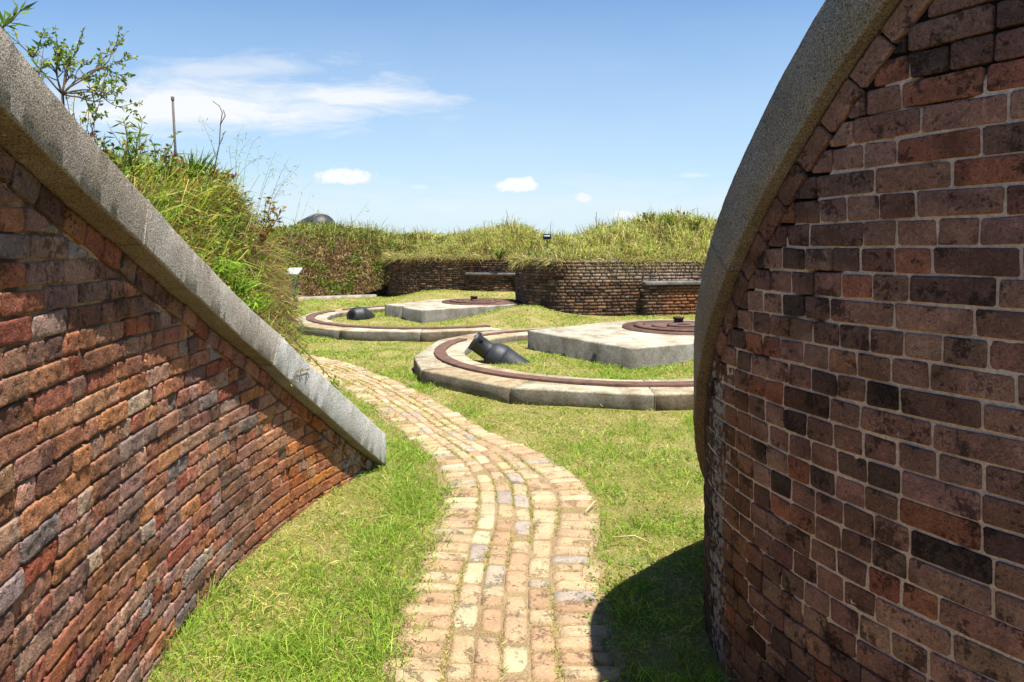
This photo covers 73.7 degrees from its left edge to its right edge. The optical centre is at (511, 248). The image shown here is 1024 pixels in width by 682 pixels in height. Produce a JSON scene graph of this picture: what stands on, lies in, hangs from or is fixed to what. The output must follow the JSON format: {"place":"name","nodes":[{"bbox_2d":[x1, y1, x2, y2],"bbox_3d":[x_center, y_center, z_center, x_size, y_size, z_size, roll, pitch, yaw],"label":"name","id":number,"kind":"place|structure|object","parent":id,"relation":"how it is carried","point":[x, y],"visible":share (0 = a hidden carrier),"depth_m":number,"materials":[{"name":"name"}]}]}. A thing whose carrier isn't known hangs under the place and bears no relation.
{"place":"outdoors","nodes":[
{"label":"outdoors","id":0,"kind":"place"},
{"bbox_2d":[198,116,268,188],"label":"seeding grass","id":1,"kind":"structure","parent":0,"point":[235,151],"depth_m":4.54,"materials":[{"name":"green plant"}]},
{"bbox_2d":[0,0,824,236],"label":"sky","id":2,"kind":"structure","parent":0,"point":[445,115],"materials":[{"name":"blue"}]},
{"bbox_2d":[140,286,735,681],"bbox_3d":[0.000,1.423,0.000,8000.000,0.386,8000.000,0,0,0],"label":"ground","id":3,"kind":"structure","parent":0,"point":[538,319],"depth_m":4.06,"materials":[{"name":"green plant"}]},
{"bbox_2d":[0,26,385,681],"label":"brick wall","id":4,"kind":"structure","parent":3,"relation":"on","point":[174,438],"depth_m":2.26,"materials":[{"name":"brick"}]},
{"bbox_2d":[290,367,309,385],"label":"creeping vine","id":5,"kind":"object","parent":4,"relation":"on","point":[296,372],"visible":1,"depth_m":3.88,"materials":[{"name":"green plant"}]},
{"bbox_2d":[283,322,342,389],"bbox_3d":[-1.255,0.697,4.345,0.098,0.504,0.509,0,0,26],"label":"creeping vine","id":6,"kind":"object","parent":4,"relation":"on","point":[333,380],"visible":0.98,"depth_m":4.30,"materials":[{"name":"green plant"}]},
{"bbox_2d":[48,82,346,387],"bbox_3d":[-3.975,0.277,2.850,6.050,2.646,6.900,0,0,0],"label":"earth mound","id":7,"kind":"object","parent":3,"relation":"on","point":[218,252],"visible":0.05,"depth_m":4.17,"materials":[{"name":"green plant"}]},
{"bbox_2d":[0,0,37,29],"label":"oleander sprig","id":8,"kind":"object","parent":7,"relation":"on","point":[9,19],"visible":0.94,"depth_m":2.50,"materials":[{"name":"green plant"}]},
{"bbox_2d":[29,39,53,79],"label":"weed plant","id":9,"kind":"object","parent":7,"relation":"on","point":[42,67],"visible":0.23,"depth_m":2.71,"materials":[{"name":"green plant"}]},
{"bbox_2d":[0,22,142,123],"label":"shrub","id":10,"kind":"object","parent":7,"relation":"on","point":[67,60],"visible":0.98,"depth_m":3.05,"materials":[{"name":"green plant"}]},
{"bbox_2d":[64,85,102,138],"bbox_3d":[-1.919,-0.480,3.044,0.117,0.479,0.144,0,0,21],"label":"weed plant","id":11,"kind":"object","parent":7,"relation":"on","point":[100,104],"visible":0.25,"depth_m":3.04,"materials":[{"name":"green plant"}]},
{"bbox_2d":[86,119,114,163],"bbox_3d":[-1.953,-0.451,3.264,0.134,0.359,0.164,0,0,0],"label":"weed plant","id":12,"kind":"object","parent":7,"relation":"on","point":[106,150],"visible":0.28,"depth_m":3.23,"materials":[{"name":"green plant"}]},
{"bbox_2d":[94,134,145,180],"bbox_3d":[-1.907,-0.362,3.316,0.106,0.387,0.216,0,0,41],"label":"weed plant","id":13,"kind":"object","parent":7,"relation":"on","point":[126,151],"visible":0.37,"depth_m":3.33,"materials":[{"name":"green plant"}]},
{"bbox_2d":[105,114,150,178],"bbox_3d":[-1.996,-0.523,3.573,0.225,0.374,0.225,0,0,0],"label":"weed plant","id":14,"kind":"object","parent":7,"relation":"on","point":[134,149],"visible":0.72,"depth_m":3.55,"materials":[{"name":"green plant"}]},
{"bbox_2d":[140,131,181,182],"bbox_3d":[-1.999,-0.502,3.822,0.246,0.326,0.222,0,0,25],"label":"weed plant","id":15,"kind":"object","parent":7,"relation":"on","point":[165,155],"visible":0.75,"depth_m":3.83,"materials":[{"name":"green plant"}]},
{"bbox_2d":[157,143,185,180],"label":"weed plant","id":16,"kind":"object","parent":7,"relation":"on","point":[175,158],"visible":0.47,"depth_m":4.02,"materials":[{"name":"green plant"}]},
{"bbox_2d":[171,96,176,175],"bbox_3d":[-2.052,-0.582,4.160,0.052,0.690,0.020,0,0,0],"label":"metal rod","id":17,"kind":"object","parent":7,"relation":"on","point":[173,118],"visible":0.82,"depth_m":4.15,"materials":[{"name":"metal"}]},
{"bbox_2d":[175,147,218,180],"bbox_3d":[-1.947,-0.504,4.195,0.301,0.259,0.243,0,0,0],"label":"spiky clump","id":18,"kind":"object","parent":7,"relation":"on","point":[200,166],"visible":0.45,"depth_m":4.16,"materials":[{"name":"green plant"}]},
{"bbox_2d":[212,101,225,177],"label":"reed stalk","id":19,"kind":"object","parent":7,"relation":"on","point":[216,156],"visible":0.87,"depth_m":4.36,"materials":[{"name":"brown plant"}]},
{"bbox_2d":[206,157,232,181],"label":"spiky clump","id":20,"kind":"object","parent":7,"relation":"on","point":[209,177],"visible":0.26,"depth_m":4.41,"materials":[{"name":"green plant"}]},
{"bbox_2d":[204,165,239,184],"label":"weed plant","id":21,"kind":"object","parent":7,"relation":"on","point":[227,174],"visible":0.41,"depth_m":4.41,"materials":[{"name":"green plant"}]},
{"bbox_2d":[203,256,262,276],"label":"grass tuft","id":22,"kind":"object","parent":7,"relation":"on","point":[229,269],"visible":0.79,"depth_m":3.93,"materials":[{"name":"green plant"}]},
{"bbox_2d":[221,272,272,292],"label":"grass tuft","id":23,"kind":"object","parent":7,"relation":"on","point":[242,287],"visible":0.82,"depth_m":4.09,"materials":[{"name":"green plant"}]},
{"bbox_2d":[237,290,279,311],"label":"grass tuft","id":24,"kind":"object","parent":7,"relation":"on","point":[257,302],"visible":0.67,"depth_m":4.17,"materials":[{"name":"green plant"}]},
{"bbox_2d":[257,196,285,250],"bbox_3d":[-1.622,-0.156,4.582,0.213,0.385,0.146,0,0,0],"label":"weed plant","id":25,"kind":"object","parent":7,"relation":"on","point":[270,226],"visible":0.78,"depth_m":4.58,"materials":[{"name":"brown plant"}]},
{"bbox_2d":[254,154,300,223],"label":"seeding grass","id":26,"kind":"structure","parent":7,"relation":"on","point":[276,184],"depth_m":4.83,"materials":[{"name":"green plant"}]},
{"bbox_2d":[276,185,327,324],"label":"seeding grass","id":27,"kind":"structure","parent":7,"relation":"on","point":[300,245],"depth_m":5.06,"materials":[{"name":"green plant"}]},
{"bbox_2d":[298,204,369,311],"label":"seeding grass","id":28,"kind":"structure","parent":7,"relation":"on","point":[336,245],"depth_m":5.19,"materials":[{"name":"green plant"}]},
{"bbox_2d":[286,268,302,309],"bbox_3d":[-5.688,1.093,17.780,0.380,1.175,0.250,0,0,14],"label":"interpretive sign","id":29,"kind":"object","parent":3,"relation":"on","point":[294,274],"visible":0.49,"depth_m":17.75,"materials":[{"name":"paint"}]},
{"bbox_2d":[290,294,376,299],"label":"kerb","id":30,"kind":"structure","parent":3,"relation":"on","point":[340,296],"depth_m":21.65,"materials":[{"name":"concrete"}]},
{"bbox_2d":[347,306,374,319],"bbox_3d":[-3.271,1.476,14.885,0.438,0.434,0.664,0,0,32],"label":"gun stump","id":31,"kind":"object","parent":3,"relation":"on","point":[359,313],"visible":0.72,"depth_m":14.65,"materials":[{"name":"black paint"}]},
{"bbox_2d":[293,305,503,341],"bbox_3d":[-2.897,1.575,14.041,3.281,0.350,5.934,0,0,-26],"label":"gun ring","id":32,"kind":"object","parent":3,"relation":"on","point":[325,323],"visible":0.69,"depth_m":12.04,"materials":[{"name":"concrete"}]},
{"bbox_2d":[384,258,515,296],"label":"parapet wall","id":33,"kind":"structure","parent":3,"relation":"on","point":[466,275],"depth_m":21.22,"materials":[{"name":"brick"}]},
{"bbox_2d":[385,296,519,322],"bbox_3d":[-1.260,1.462,15.877,3.348,0.675,2.433,0,0,-38],"label":"gun pedestal","id":34,"kind":"object","parent":3,"relation":"on","point":[435,310],"visible":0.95,"depth_m":14.87,"materials":[{"name":"concrete"}]},
{"bbox_2d":[271,220,712,296],"bbox_3d":[-2.080,0.345,25.800,35.840,2.464,24.320,0,0,0],"label":"rampart","id":35,"kind":"object","parent":3,"relation":"on","point":[539,244],"visible":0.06,"depth_m":22.58,"materials":[{"name":"plant"}]},
{"bbox_2d":[297,213,334,225],"bbox_3d":[-8.677,-0.774,29.005,1.313,1.313,4.239,0,0,-35],"label":"concrete dome","id":36,"kind":"object","parent":35,"relation":"on","point":[317,217],"visible":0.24,"depth_m":27.44,"materials":[{"name":"grey concrete"}]},
{"bbox_2d":[434,235,447,243],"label":"weed plant","id":37,"kind":"object","parent":35,"relation":"on","point":[440,239],"visible":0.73,"depth_m":22.97,"materials":[{"name":"green plant"}]},
{"bbox_2d":[490,246,509,259],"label":"weed plant","id":38,"kind":"object","parent":35,"relation":"on","point":[499,255],"visible":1,"depth_m":20.48,"materials":[{"name":"green plant"}]},
{"bbox_2d":[543,234,550,251],"bbox_3d":[0.874,0.040,16.995,0.200,0.793,0.130,0,0,0],"label":"marker light","id":39,"kind":"object","parent":35,"relation":"on","point":[547,236],"visible":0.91,"depth_m":16.94,"materials":[{"name":"metal"}]},
{"bbox_2d":[640,211,660,221],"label":"weed plant","id":40,"kind":"object","parent":35,"relation":"on","point":[646,215],"visible":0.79,"depth_m":17.73,"materials":[{"name":"green plant"}]},
{"bbox_2d":[661,212,686,225],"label":"weed plant","id":41,"kind":"object","parent":35,"relation":"on","point":[670,218],"visible":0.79,"depth_m":17.37,"materials":[{"name":"green plant"}]},
{"bbox_2d":[683,217,703,229],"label":"weed plant","id":42,"kind":"object","parent":35,"relation":"on","point":[696,223],"visible":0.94,"depth_m":17.21,"materials":[{"name":"green plant"}]},
{"bbox_2d":[468,332,529,363],"bbox_3d":[-0.127,1.519,9.120,0.935,0.803,0.433,0,0,0],"label":"gun tube","id":43,"kind":"object","parent":3,"relation":"on","point":[487,350],"visible":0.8,"depth_m":9.02,"materials":[{"name":"black paint"}]},
{"bbox_2d":[414,327,693,410],"bbox_3d":[1.389,1.575,9.238,5.828,0.350,5.241,0,0,27],"label":"gun ring","id":44,"kind":"object","parent":3,"relation":"on","point":[448,363],"visible":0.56,"depth_m":7.18,"materials":[{"name":"concrete"}]},
{"bbox_2d":[515,259,704,315],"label":"parapet wall","id":45,"kind":"structure","parent":3,"relation":"on","point":[579,288],"depth_m":14.82,"materials":[{"name":"brick"}]},
{"bbox_2d":[528,316,694,369],"bbox_3d":[2.540,1.458,10.591,4.220,0.685,2.683,0,0,-28],"label":"gun pedestal","id":46,"kind":"object","parent":3,"relation":"on","point":[634,344],"visible":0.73,"depth_m":9.53,"materials":[{"name":"concrete"}]},
{"bbox_2d":[612,535,650,542],"bbox_3d":[0.644,1.549,3.654,0.210,0.019,0.041,0,0,19],"label":"dry stick","id":47,"kind":"object","parent":3,"relation":"on","point":[629,536],"visible":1,"depth_m":3.67,"materials":[{"name":"wood"}]},
{"bbox_2d":[693,0,1023,681],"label":"brick wall","id":48,"kind":"structure","parent":3,"relation":"on","point":[858,414],"depth_m":1.90,"materials":[{"name":"brick"}]},
{"bbox_2d":[299,353,629,681],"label":"path","id":49,"kind":"structure","parent":0,"point":[576,602],"depth_m":3.41,"materials":[{"name":"brick"}]},
{"bbox_2d":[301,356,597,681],"bbox_3d":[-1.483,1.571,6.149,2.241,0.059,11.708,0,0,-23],"label":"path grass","id":50,"kind":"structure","parent":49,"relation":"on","point":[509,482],"depth_m":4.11,"materials":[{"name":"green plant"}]},
{"bbox_2d":[260,204,719,296],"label":"rampart grass","id":51,"kind":"structure","parent":0,"point":[514,259],"depth_m":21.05,"materials":[{"name":"green plant"}]}
]}

